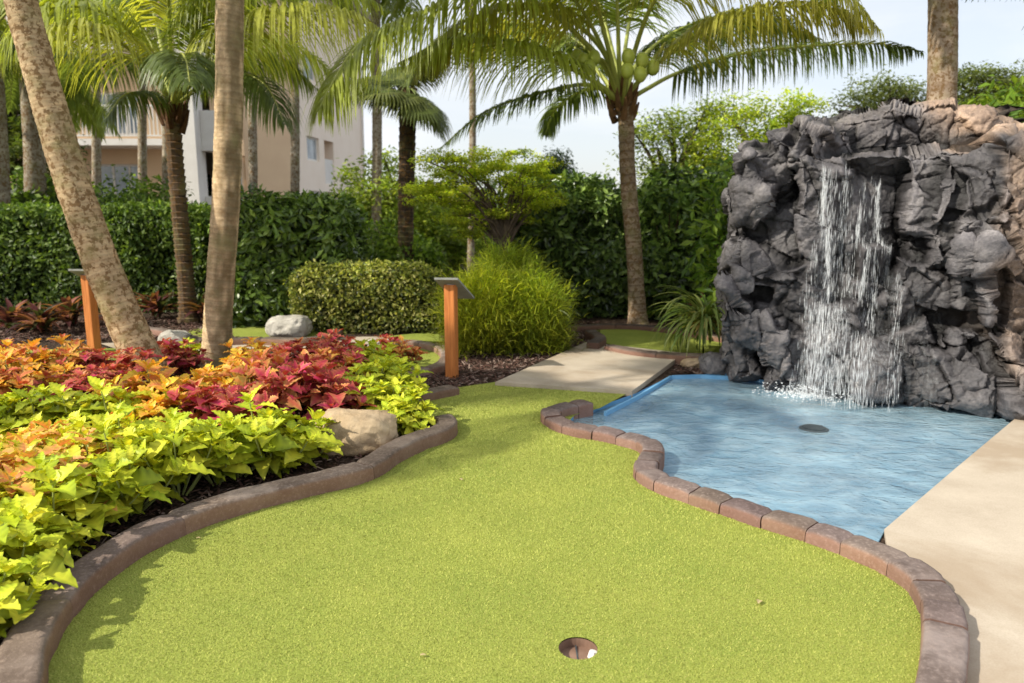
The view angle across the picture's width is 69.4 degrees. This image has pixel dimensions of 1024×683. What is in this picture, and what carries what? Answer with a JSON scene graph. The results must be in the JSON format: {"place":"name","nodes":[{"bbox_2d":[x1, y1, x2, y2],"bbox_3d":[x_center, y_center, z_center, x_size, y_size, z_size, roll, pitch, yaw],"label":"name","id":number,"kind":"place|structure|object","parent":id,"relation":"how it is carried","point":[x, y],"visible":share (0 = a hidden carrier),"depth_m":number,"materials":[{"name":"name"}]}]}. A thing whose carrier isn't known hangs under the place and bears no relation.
{"place":"outdoors","nodes":[
{"label":"outdoors","id":0,"kind":"place"},
{"bbox_2d":[0,242,884,648],"bbox_3d":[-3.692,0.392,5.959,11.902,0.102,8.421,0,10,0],"label":"mulch","id":1,"kind":"object","parent":0,"point":[195,326],"visible":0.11,"depth_m":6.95,"materials":[{"name":"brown wood"}]},
{"bbox_2d":[0,298,35,329],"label":"croton","id":2,"kind":"object","parent":1,"relation":"on","point":[8,313],"visible":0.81,"depth_m":8.94,"materials":[{"name":"brown plant"}]},
{"bbox_2d":[0,338,54,372],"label":"coleus","id":3,"kind":"object","parent":1,"relation":"on","point":[35,343],"visible":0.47,"depth_m":5.95,"materials":[{"name":"orange plant"}]},
{"bbox_2d":[0,556,64,637],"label":"coleus","id":4,"kind":"object","parent":1,"relation":"on","point":[19,608],"visible":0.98,"depth_m":2.44,"materials":[{"name":"green plant"}]},
{"bbox_2d":[0,347,65,406],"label":"coleus","id":5,"kind":"object","parent":1,"relation":"on","point":[17,377],"visible":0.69,"depth_m":5.19,"materials":[{"name":"orange plant"}]},
{"bbox_2d":[10,165,59,205],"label":"shrub","id":6,"kind":"object","parent":1,"relation":"on","point":[19,195],"visible":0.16,"depth_m":13.69,"materials":[{"name":"green plant"}]},
{"bbox_2d":[0,384,76,432],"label":"coleus","id":7,"kind":"object","parent":1,"relation":"on","point":[28,405],"visible":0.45,"depth_m":4.50,"materials":[{"name":"green plant"}]},
{"bbox_2d":[0,503,77,599],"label":"coleus","id":8,"kind":"object","parent":1,"relation":"on","point":[49,562],"visible":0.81,"depth_m":2.65,"materials":[{"name":"green plant"}]},
{"bbox_2d":[0,491,78,584],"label":"coleus","id":9,"kind":"object","parent":1,"relation":"on","point":[13,520],"visible":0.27,"depth_m":2.85,"materials":[{"name":"green plant"}]},
{"bbox_2d":[4,301,75,334],"bbox_3d":[-5.555,-0.271,8.667,0.771,0.378,0.816,0,10,0],"label":"croton","id":10,"kind":"object","parent":1,"relation":"on","point":[40,321],"visible":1,"depth_m":8.63,"materials":[{"name":"brown plant"}]},
{"bbox_2d":[0,432,81,499],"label":"coleus","id":11,"kind":"object","parent":1,"relation":"on","point":[26,443],"visible":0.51,"depth_m":3.16,"materials":[{"name":"orange plant"}]},
{"bbox_2d":[7,358,84,398],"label":"coleus","id":12,"kind":"object","parent":1,"relation":"on","point":[56,369],"visible":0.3,"depth_m":5.52,"materials":[{"name":"orange plant"}]},
{"bbox_2d":[3,19,90,194],"bbox_3d":[-12.882,-5.240,18.910,4.626,6.692,3.701,0,10,0],"label":"garden tree","id":13,"kind":"object","parent":1,"relation":"on","point":[15,142],"visible":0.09,"depth_m":18.56,"materials":[{"name":"green plant"}]},
{"bbox_2d":[4,333,94,373],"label":"coleus","id":14,"kind":"object","parent":1,"relation":"on","point":[69,352],"visible":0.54,"depth_m":6.04,"materials":[{"name":"orange plant"}]},
{"bbox_2d":[0,0,121,203],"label":"palm","id":15,"kind":"object","parent":1,"relation":"on","point":[5,190],"visible":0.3,"depth_m":11.76,"materials":[{"name":"plant"}]},
{"bbox_2d":[8,420,117,452],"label":"coleus","id":16,"kind":"object","parent":1,"relation":"on","point":[47,425],"visible":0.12,"depth_m":3.80,"materials":[{"name":"orange plant"}]},
{"bbox_2d":[0,451,132,534],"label":"coleus","id":17,"kind":"object","parent":1,"relation":"on","point":[72,477],"visible":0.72,"depth_m":3.04,"materials":[{"name":"green plant"}]},
{"bbox_2d":[41,296,99,326],"bbox_3d":[-5.580,-0.394,9.289,0.733,0.408,0.836,-5,11,-27],"label":"croton","id":18,"kind":"object","parent":1,"relation":"on","point":[71,304],"visible":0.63,"depth_m":9.22,"materials":[{"name":"red plant"}]},
{"bbox_2d":[30,515,111,564],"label":"coleus","id":19,"kind":"object","parent":1,"relation":"on","point":[82,532],"visible":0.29,"depth_m":2.96,"materials":[{"name":"green plant"}]},
{"bbox_2d":[11,382,132,428],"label":"coleus","id":20,"kind":"object","parent":1,"relation":"on","point":[56,388],"visible":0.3,"depth_m":4.44,"materials":[{"name":"green plant"}]},
{"bbox_2d":[1,0,164,203],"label":"palm","id":21,"kind":"object","parent":1,"relation":"on","point":[34,164],"visible":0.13,"depth_m":13.48,"materials":[{"name":"plant"}]},
{"bbox_2d":[68,269,101,351],"bbox_3d":[-4.248,-0.302,7.591,0.196,0.908,0.424,3,10,18],"label":"sign post","id":22,"kind":"object","parent":1,"relation":"on","point":[91,317],"visible":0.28,"depth_m":7.49,"materials":[{"name":"orange wood"}]},
{"bbox_2d":[56,348,116,376],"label":"coleus","id":23,"kind":"object","parent":1,"relation":"on","point":[97,357],"visible":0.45,"depth_m":6.08,"materials":[{"name":"red plant"}]},
{"bbox_2d":[3,0,171,381],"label":"coconut palm","id":24,"kind":"object","parent":1,"relation":"on","point":[126,323],"visible":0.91,"depth_m":6.00,"materials":[{"name":"plant"}]},
{"bbox_2d":[51,427,138,466],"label":"coleus","id":25,"kind":"object","parent":1,"relation":"on","point":[74,451],"visible":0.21,"depth_m":3.56,"materials":[{"name":"yellow plant"}]},
{"bbox_2d":[90,35,101,196],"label":"palm","id":26,"kind":"object","parent":1,"relation":"on","point":[96,176],"visible":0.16,"depth_m":17.43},
{"bbox_2d":[50,362,145,394],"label":"coleus","id":27,"kind":"object","parent":1,"relation":"on","point":[78,372],"visible":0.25,"depth_m":5.41,"materials":[{"name":"red plant"}]},
{"bbox_2d":[0,197,210,312],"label":"hedge","id":28,"kind":"object","parent":1,"relation":"on","point":[39,256],"visible":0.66,"depth_m":10.57,"materials":[{"name":"green plant"}]},
{"bbox_2d":[59,452,171,541],"bbox_3d":[-1.892,0.695,3.292,0.601,0.326,0.652,6,11,30],"label":"coleus","id":29,"kind":"object","parent":1,"relation":"on","point":[95,521],"visible":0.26,"depth_m":3.28,"materials":[{"name":"green plant"}]},
{"bbox_2d":[51,376,187,428],"bbox_3d":[-2.378,0.410,4.540,0.760,0.466,0.700,-5,11,-25],"label":"coleus","id":30,"kind":"object","parent":1,"relation":"on","point":[97,384],"visible":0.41,"depth_m":4.42,"materials":[{"name":"orange plant"}]},
{"bbox_2d":[83,347,167,382],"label":"coleus","id":31,"kind":"object","parent":1,"relation":"on","point":[123,361],"visible":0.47,"depth_m":5.81,"materials":[{"name":"red plant"}]},
{"bbox_2d":[56,402,196,449],"bbox_3d":[-2.050,0.542,3.881,0.535,0.430,0.634,5,11,27],"label":"coleus","id":32,"kind":"object","parent":1,"relation":"on","point":[121,412],"visible":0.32,"depth_m":3.85,"materials":[{"name":"green plant"}]},
{"bbox_2d":[136,4,146,191],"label":"palm","id":33,"kind":"object","parent":1,"relation":"on","point":[142,147],"visible":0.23,"depth_m":16.42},
{"bbox_2d":[91,164,194,232],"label":"shrub","id":34,"kind":"object","parent":1,"relation":"on","point":[129,195],"visible":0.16,"depth_m":12.36,"materials":[{"name":"green plant"}]},
{"bbox_2d":[80,410,215,520],"bbox_3d":[-1.780,0.585,3.515,0.664,0.472,0.722,-5,11,-27],"label":"coleus","id":35,"kind":"object","parent":1,"relation":"on","point":[142,475],"visible":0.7,"depth_m":3.44,"materials":[{"name":"green plant"}]},
{"bbox_2d":[85,356,218,404],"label":"coleus","id":36,"kind":"object","parent":1,"relation":"on","point":[155,380],"visible":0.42,"depth_m":4.71,"materials":[{"name":"orange plant"}]},
{"bbox_2d":[135,290,177,317],"bbox_3d":[-4.793,-0.516,10.020,0.718,0.398,0.698,3,10,16],"label":"croton","id":37,"kind":"object","parent":1,"relation":"on","point":[155,303],"visible":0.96,"depth_m":9.94,"materials":[{"name":"brown plant"}]},
{"bbox_2d":[109,391,206,430],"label":"coleus","id":38,"kind":"object","parent":1,"relation":"on","point":[152,409],"visible":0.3,"depth_m":4.38,"materials":[{"name":"orange plant"}]},
{"bbox_2d":[102,407,244,498],"bbox_3d":[-1.657,0.565,3.690,0.554,0.451,0.656,2,10,11],"label":"coleus","id":39,"kind":"object","parent":1,"relation":"on","point":[176,422],"visible":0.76,"depth_m":3.64,"materials":[{"name":"green plant"}]},
{"bbox_2d":[4,0,370,239],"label":"apartment building","id":40,"kind":"structure","parent":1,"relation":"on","point":[322,151],"depth_m":25.16,"materials":[{"name":"paint"}]},
{"bbox_2d":[101,164,137,201],"bbox_3d":[-13.185,-5.050,25.127,1.659,1.888,0.060,0,10,0],"label":"window","id":41,"kind":"structure","parent":40,"relation":"in","point":[106,169],"depth_m":25.02,"materials":[{"name":"grey glass"}]},
{"bbox_2d":[162,347,213,376],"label":"coleus","id":42,"kind":"object","parent":1,"relation":"on","point":[185,363],"visible":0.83,"depth_m":6.47,"materials":[{"name":"red plant"}]},
{"bbox_2d":[0,0,394,323],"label":"coconut palm","id":43,"kind":"object","parent":1,"relation":"on","point":[171,102],"visible":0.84,"depth_m":8.32,"materials":[{"name":"green plant"}]},
{"bbox_2d":[156,377,247,430],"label":"coleus","id":44,"kind":"object","parent":1,"relation":"on","point":[213,397],"visible":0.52,"depth_m":4.47,"materials":[{"name":"red plant"}]},
{"bbox_2d":[181,417,256,485],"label":"coleus","id":45,"kind":"object","parent":1,"relation":"on","point":[228,446],"visible":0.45,"depth_m":3.79,"materials":[{"name":"green plant"}]},
{"bbox_2d":[198,0,243,369],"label":"coconut palm","id":46,"kind":"object","parent":1,"relation":"on","point":[217,329],"visible":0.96,"depth_m":6.52,"materials":[{"name":"plant"}]},
{"bbox_2d":[0,414,457,682],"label":"kerb","id":47,"kind":"structure","parent":1,"relation":"on","point":[29,645],"depth_m":3.15,"materials":[{"name":"concrete"}]},
{"bbox_2d":[181,410,302,483],"bbox_3d":[-1.505,0.529,4.009,0.658,0.412,0.715,7,12,35],"label":"coleus","id":48,"kind":"object","parent":1,"relation":"on","point":[242,468],"visible":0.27,"depth_m":3.83,"materials":[{"name":"green plant"}]},
{"bbox_2d":[245,2,257,194],"bbox_3d":[-5.062,-5.271,14.390,4.951,8.293,3.659,-9,13,-42],"label":"palm","id":49,"kind":"object","parent":1,"relation":"on","point":[252,154],"visible":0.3,"depth_m":14.51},
{"bbox_2d":[209,347,296,394],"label":"coleus","id":50,"kind":"object","parent":1,"relation":"on","point":[245,376],"visible":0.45,"depth_m":5.21,"materials":[{"name":"orange plant"}]},
{"bbox_2d":[189,325,327,336],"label":"turf","id":51,"kind":"structure","parent":1,"relation":"on","point":[253,331],"depth_m":8.81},
{"bbox_2d":[265,315,312,337],"bbox_3d":[-2.583,-0.151,8.530,0.533,0.317,0.432,0,10,0],"label":"boulder","id":52,"kind":"object","parent":51,"relation":"on","point":[287,326],"visible":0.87,"depth_m":8.37,"materials":[{"name":"stone"}]},
{"bbox_2d":[228,367,320,426],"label":"coleus","id":53,"kind":"object","parent":1,"relation":"on","point":[270,397],"visible":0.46,"depth_m":4.63,"materials":[{"name":"red plant"}]},
{"bbox_2d":[230,385,343,479],"bbox_3d":[-1.289,0.495,4.052,0.703,0.466,0.764,-3,10,-16],"label":"coleus","id":54,"kind":"object","parent":1,"relation":"on","point":[266,421],"visible":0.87,"depth_m":3.96,"materials":[{"name":"green plant"}]},
{"bbox_2d":[205,183,376,327],"bbox_3d":[-2.886,-1.071,9.730,2.112,1.975,1.922,0,10,0],"label":"hedge","id":55,"kind":"object","parent":1,"relation":"on","point":[281,239],"visible":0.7,"depth_m":9.08,"materials":[{"name":"green plant"}]},
{"bbox_2d":[237,353,362,422],"bbox_3d":[-1.385,0.337,4.912,0.830,0.486,0.799,1,10,5],"label":"coleus","id":56,"kind":"object","parent":1,"relation":"on","point":[305,369],"visible":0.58,"depth_m":4.79,"materials":[{"name":"red plant"}]},
{"bbox_2d":[267,417,342,461],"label":"coleus","id":57,"kind":"object","parent":1,"relation":"on","point":[327,447],"visible":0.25,"depth_m":4.18,"materials":[{"name":"green plant"}]},
{"bbox_2d":[294,377,376,419],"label":"coleus","id":58,"kind":"object","parent":1,"relation":"on","point":[332,397],"visible":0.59,"depth_m":4.77,"materials":[{"name":"red plant"}]},
{"bbox_2d":[288,0,392,193],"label":"palm","id":59,"kind":"object","parent":1,"relation":"on","point":[295,166],"visible":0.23,"depth_m":15.46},
{"bbox_2d":[309,341,374,375],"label":"coleus","id":60,"kind":"object","parent":1,"relation":"on","point":[345,352],"visible":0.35,"depth_m":5.96,"materials":[{"name":"red plant"}]},
{"bbox_2d":[315,407,397,456],"bbox_3d":[-0.948,0.557,4.498,0.515,0.296,0.376,0,10,0],"label":"boulder","id":61,"kind":"object","parent":1,"relation":"on","point":[358,432],"visible":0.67,"depth_m":4.35,"materials":[{"name":"stone"}]},
{"bbox_2d":[283,257,447,334],"bbox_3d":[-1.526,-0.558,9.076,2.401,0.978,1.151,0,10,0],"label":"hedge","id":62,"kind":"object","parent":1,"relation":"on","point":[375,297],"visible":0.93,"depth_m":8.67,"materials":[{"name":"green plant"}]},
{"bbox_2d":[340,359,403,406],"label":"coleus","id":63,"kind":"object","parent":1,"relation":"on","point":[360,368],"visible":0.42,"depth_m":5.41,"materials":[{"name":"green plant"}]},
{"bbox_2d":[347,338,401,374],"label":"coleus","id":64,"kind":"object","parent":1,"relation":"on","point":[371,353],"visible":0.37,"depth_m":6.21,"materials":[{"name":"green plant"}]},
{"bbox_2d":[335,0,424,245],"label":"palm","id":65,"kind":"object","parent":1,"relation":"on","point":[376,143],"visible":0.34,"depth_m":15.54,"materials":[{"name":"plant"}]},
{"bbox_2d":[344,375,423,410],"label":"coleus","id":66,"kind":"object","parent":1,"relation":"on","point":[375,396],"visible":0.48,"depth_m":5.02,"materials":[{"name":"green plant"}]},
{"bbox_2d":[327,145,466,247],"bbox_3d":[-2.693,-2.947,16.767,3.415,2.899,2.958,-9,13,-41],"label":"garden tree","id":67,"kind":"object","parent":1,"relation":"on","point":[389,199],"visible":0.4,"depth_m":16.22,"materials":[{"name":"green plant"}]},
{"bbox_2d":[344,55,452,261],"bbox_3d":[-1.829,-2.720,11.704,1.955,4.181,2.110,0,10,0],"label":"fan palm","id":68,"kind":"object","parent":1,"relation":"on","point":[412,105],"visible":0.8,"depth_m":11.46,"materials":[{"name":"plant"}]},
{"bbox_2d":[379,400,430,436],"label":"coleus","id":69,"kind":"object","parent":1,"relation":"on","point":[411,423],"visible":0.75,"depth_m":4.63,"materials":[{"name":"green plant"}]},
{"bbox_2d":[379,364,433,399],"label":"coleus","id":70,"kind":"object","parent":1,"relation":"on","point":[405,377],"visible":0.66,"depth_m":5.44,"materials":[{"name":"green plant"}]},
{"bbox_2d":[359,211,456,277],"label":"shrub","id":71,"kind":"object","parent":1,"relation":"on","point":[427,254],"visible":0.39,"depth_m":11.99,"materials":[{"name":"green plant"}]},
{"bbox_2d":[384,384,444,430],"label":"coleus","id":72,"kind":"object","parent":1,"relation":"on","point":[426,407],"visible":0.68,"depth_m":4.82,"materials":[{"name":"green plant"}]},
{"bbox_2d":[398,339,444,377],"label":"kerb","id":73,"kind":"structure","parent":1,"relation":"on","point":[438,366],"depth_m":6.97,"materials":[{"name":"concrete"}]},
{"bbox_2d":[382,170,501,272],"bbox_3d":[-1.375,-2.896,18.368,4.680,2.713,4.142,0,10,0],"label":"shrub","id":74,"kind":"object","parent":1,"relation":"on","point":[456,251],"visible":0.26,"depth_m":17.49,"materials":[{"name":"green plant"}]},
{"bbox_2d":[434,278,473,378],"bbox_3d":[-0.495,-0.114,6.469,0.196,0.919,0.424,3,10,18],"label":"sign post","id":75,"kind":"object","parent":1,"relation":"on","point":[455,289],"visible":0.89,"depth_m":6.36,"materials":[{"name":"orange wood"}]},
{"bbox_2d":[381,0,571,278],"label":"palm","id":76,"kind":"object","parent":1,"relation":"on","point":[396,8],"visible":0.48,"depth_m":14.49,"materials":[{"name":"plant"}]},
{"bbox_2d":[420,252,536,360],"bbox_3d":[-0.311,-0.328,7.510,1.322,1.163,1.350,0,10,0],"label":"fine leaved bush","id":77,"kind":"object","parent":1,"relation":"on","point":[489,284],"visible":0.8,"depth_m":7.27,"materials":[{"name":"green plant"}]},
{"bbox_2d":[395,145,570,251],"bbox_3d":[-0.374,-1.348,9.435,2.202,2.270,1.749,0,10,0],"label":"flame tree","id":78,"kind":"object","parent":1,"relation":"on","point":[499,221],"visible":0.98,"depth_m":9.10,"materials":[{"name":"green plant"}]},
{"bbox_2d":[48,382,920,682],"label":"putting green","id":79,"kind":"object","parent":1,"relation":"on","point":[524,548],"visible":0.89,"depth_m":2.79,"materials":[{"name":"carpet"}]},
{"bbox_2d":[559,638,597,659],"bbox_3d":[0.216,1.054,2.429,0.128,0.096,0.128,0,10,0],"label":"golf cup","id":80,"kind":"object","parent":79,"relation":"in","point":[576,648],"visible":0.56,"depth_m":2.46,"materials":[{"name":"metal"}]},
{"bbox_2d":[461,231,572,321],"bbox_3d":[-0.006,-0.612,8.359,1.452,1.322,1.385,0,10,0],"label":"fine leaved bush","id":81,"kind":"object","parent":1,"relation":"on","point":[514,259],"visible":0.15,"depth_m":8.19,"materials":[{"name":"green plant"}]},
{"bbox_2d":[472,250,590,359],"bbox_3d":[0.186,-0.368,7.615,1.333,1.168,1.336,5,11,27],"label":"fine leaved bush","id":82,"kind":"object","parent":1,"relation":"on","point":[546,310],"visible":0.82,"depth_m":7.38,"materials":[{"name":"green plant"}]},
{"bbox_2d":[483,168,646,318],"bbox_3d":[0.797,-1.279,10.327,2.548,2.238,1.526,0,10,0],"label":"hedge","id":83,"kind":"object","parent":1,"relation":"on","point":[581,236],"visible":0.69,"depth_m":10.00,"materials":[{"name":"green plant"}]},
{"bbox_2d":[495,342,679,397],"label":"concrete slab","id":84,"kind":"structure","parent":1,"relation":"on","point":[601,370],"depth_m":6.47,"materials":[{"name":"concrete"}]},
{"bbox_2d":[560,323,721,342],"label":"kerb","id":85,"kind":"structure","parent":1,"relation":"on","point":[595,326],"depth_m":8.98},
{"bbox_2d":[604,344,702,363],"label":"kerb","id":86,"kind":"structure","parent":1,"relation":"on","point":[678,357],"depth_m":7.16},
{"bbox_2d":[596,329,721,352],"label":"turf","id":87,"kind":"structure","parent":1,"relation":"on","point":[633,338],"depth_m":8.19,"materials":[{"name":"plant"}]},
{"bbox_2d":[302,0,926,324],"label":"coconut palm","id":88,"kind":"object","parent":87,"relation":"on","point":[530,40],"visible":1,"depth_m":7.94,"materials":[{"name":"green plant"}]},
{"bbox_2d":[658,198,727,335],"bbox_3d":[2.376,-0.794,8.208,1.101,1.570,1.099,-8,13,-40],"label":"leafy spray","id":89,"kind":"object","parent":87,"relation":"on","point":[709,262],"visible":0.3,"depth_m":8.12,"materials":[{"name":"green plant"}]},
{"bbox_2d":[597,89,743,190],"bbox_3d":[3.165,-2.745,13.766,3.305,3.534,2.121,0,10,0],"label":"garden tree","id":90,"kind":"object","parent":1,"relation":"on","point":[674,128],"visible":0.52,"depth_m":13.35,"materials":[{"name":"green plant"}]},
{"bbox_2d":[622,154,733,322],"bbox_3d":[2.408,-1.336,9.987,2.174,2.370,1.716,0,10,0],"label":"hedge","id":91,"kind":"object","parent":1,"relation":"on","point":[666,204],"visible":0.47,"depth_m":9.64,"materials":[{"name":"green plant"}]},
{"bbox_2d":[639,286,724,357],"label":"arching plant","id":92,"kind":"object","parent":1,"relation":"on","point":[708,310],"visible":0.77,"depth_m":7.24,"materials":[{"name":"green plant"}]},
{"bbox_2d":[688,149,734,269],"bbox_3d":[2.399,-1.082,8.285,1.000,2.110,1.084,0,10,0],"label":"leafy spray","id":93,"kind":"object","parent":1,"relation":"on","point":[719,215],"visible":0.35,"depth_m":8.23,"materials":[{"name":"green plant"}]},
{"bbox_2d":[698,352,726,374],"bbox_3d":[1.826,0.204,6.635,0.296,0.228,0.211,0,10,0],"label":"boulder","id":94,"kind":"object","parent":1,"relation":"on","point":[710,363],"visible":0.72,"depth_m":6.56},
{"bbox_2d":[665,86,832,182],"bbox_3d":[4.118,-2.554,12.801,2.897,3.470,1.989,0,10,0],"label":"garden tree","id":95,"kind":"object","parent":1,"relation":"on","point":[785,117],"visible":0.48,"depth_m":12.39,"materials":[{"name":"green plant"}]},
{"bbox_2d":[540,399,969,682],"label":"kerb","id":96,"kind":"structure","parent":1,"relation":"on","point":[944,648],"depth_m":3.13,"materials":[{"name":"stone"}]},
{"bbox_2d":[570,373,1010,541],"bbox_3d":[2.322,0.520,5.682,2.502,0.158,5.020,9,14,44],"label":"pool basin","id":97,"kind":"object","parent":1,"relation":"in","point":[863,515],"visible":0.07,"depth_m":4.94,"materials":[{"name":"paint"}]},
{"bbox_2d":[604,375,773,427],"bbox_3d":[1.286,0.449,6.072,1.835,0.146,0.683,-6,11,-30],"label":"pool rim","id":98,"kind":"object","parent":97,"relation":"on","point":[626,403],"visible":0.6,"depth_m":6.31,"materials":[{"name":"paint"}]},
{"bbox_2d":[575,378,1012,541],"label":"water","id":99,"kind":"structure","parent":97,"relation":"in","point":[835,458],"depth_m":4.77,"materials":[{"name":"blue liquid"}]},
{"bbox_2d":[713,94,1023,420],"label":"waterfall rock","id":100,"kind":"object","parent":1,"relation":"on","point":[950,171],"visible":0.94,"depth_m":5.81,"materials":[{"name":"stone"}]},
{"bbox_2d":[752,164,904,411],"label":"falling water","id":101,"kind":"structure","parent":100,"relation":"attached to","point":[802,391],"depth_m":5.76,"materials":[{"name":"white liquid"}]},
{"bbox_2d":[809,0,958,100],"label":"palm","id":102,"kind":"object","parent":1,"relation":"on","point":[942,51],"visible":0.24,"depth_m":8.07,"materials":[{"name":"plant"}]},
{"bbox_2d":[817,64,957,117],"bbox_3d":[7.388,-3.223,14.650,2.896,4.188,2.276,0,10,0],"label":"garden tree","id":103,"kind":"object","parent":1,"relation":"on","point":[874,97],"visible":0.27,"depth_m":14.13,"materials":[{"name":"green plant"}]},
{"bbox_2d":[884,419,1023,682],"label":"walkway","id":104,"kind":"structure","parent":1,"relation":"on","point":[960,528],"depth_m":3.18,"materials":[{"name":"concrete"}]},
{"bbox_2d":[916,58,1023,105],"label":"garden tree","id":105,"kind":"object","parent":1,"relation":"on","point":[969,77],"visible":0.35,"depth_m":14.01,"materials":[{"name":"green plant"}]},
{"bbox_2d":[958,76,1023,117],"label":"garden tree","id":106,"kind":"object","parent":1,"relation":"on","point":[995,96],"visible":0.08,"depth_m":9.54,"materials":[{"name":"green plant"}]},
{"bbox_2d":[967,74,1023,122],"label":"leafy spray","id":107,"kind":"object","parent":1,"relation":"on","point":[1012,94],"visible":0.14,"depth_m":7.43,"materials":[{"name":"green plant"}]},
{"bbox_2d":[360,0,1023,202],"label":"sky","id":108,"kind":"structure","parent":0,"point":[988,30],"materials":[{"name":"white"}]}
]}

